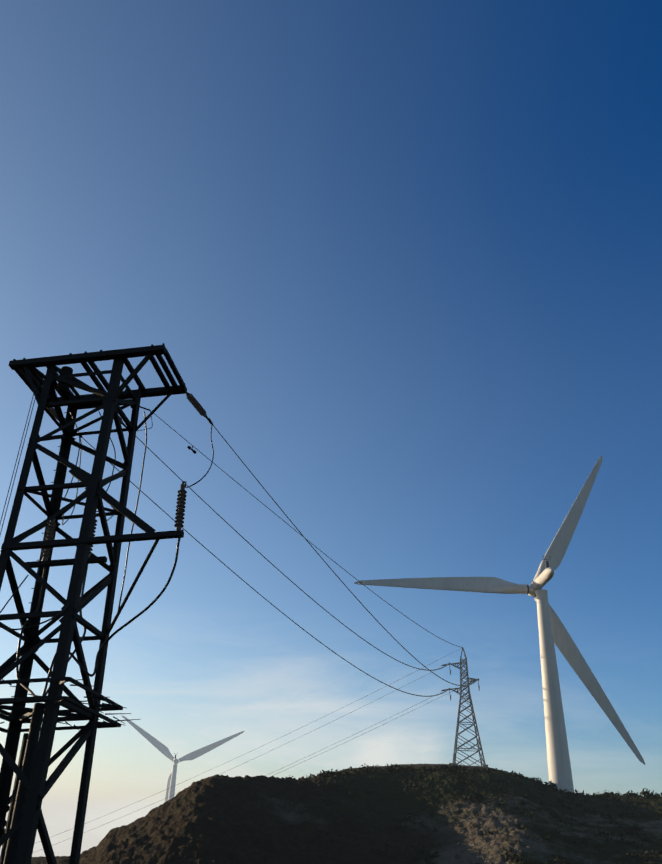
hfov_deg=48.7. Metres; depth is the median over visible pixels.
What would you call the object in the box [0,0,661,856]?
sky
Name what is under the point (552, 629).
wind turbine
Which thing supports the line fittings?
attached to the tower cables
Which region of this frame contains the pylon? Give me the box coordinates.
[451,648,487,766]
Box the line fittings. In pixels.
[48,392,212,483]
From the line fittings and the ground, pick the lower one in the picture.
the ground
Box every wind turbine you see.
[121,715,243,801]
[354,455,644,791]
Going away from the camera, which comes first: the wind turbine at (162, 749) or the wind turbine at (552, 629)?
the wind turbine at (552, 629)
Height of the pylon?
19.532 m
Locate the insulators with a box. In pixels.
[41,393,478,690]
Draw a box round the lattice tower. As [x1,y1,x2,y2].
[0,343,186,863]
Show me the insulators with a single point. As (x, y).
(182, 491)
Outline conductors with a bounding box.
[33,410,479,852]
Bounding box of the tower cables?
[0,385,213,696]
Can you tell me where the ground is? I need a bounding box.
[31,764,661,863]
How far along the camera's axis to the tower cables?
13.84 m
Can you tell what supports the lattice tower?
on the ground

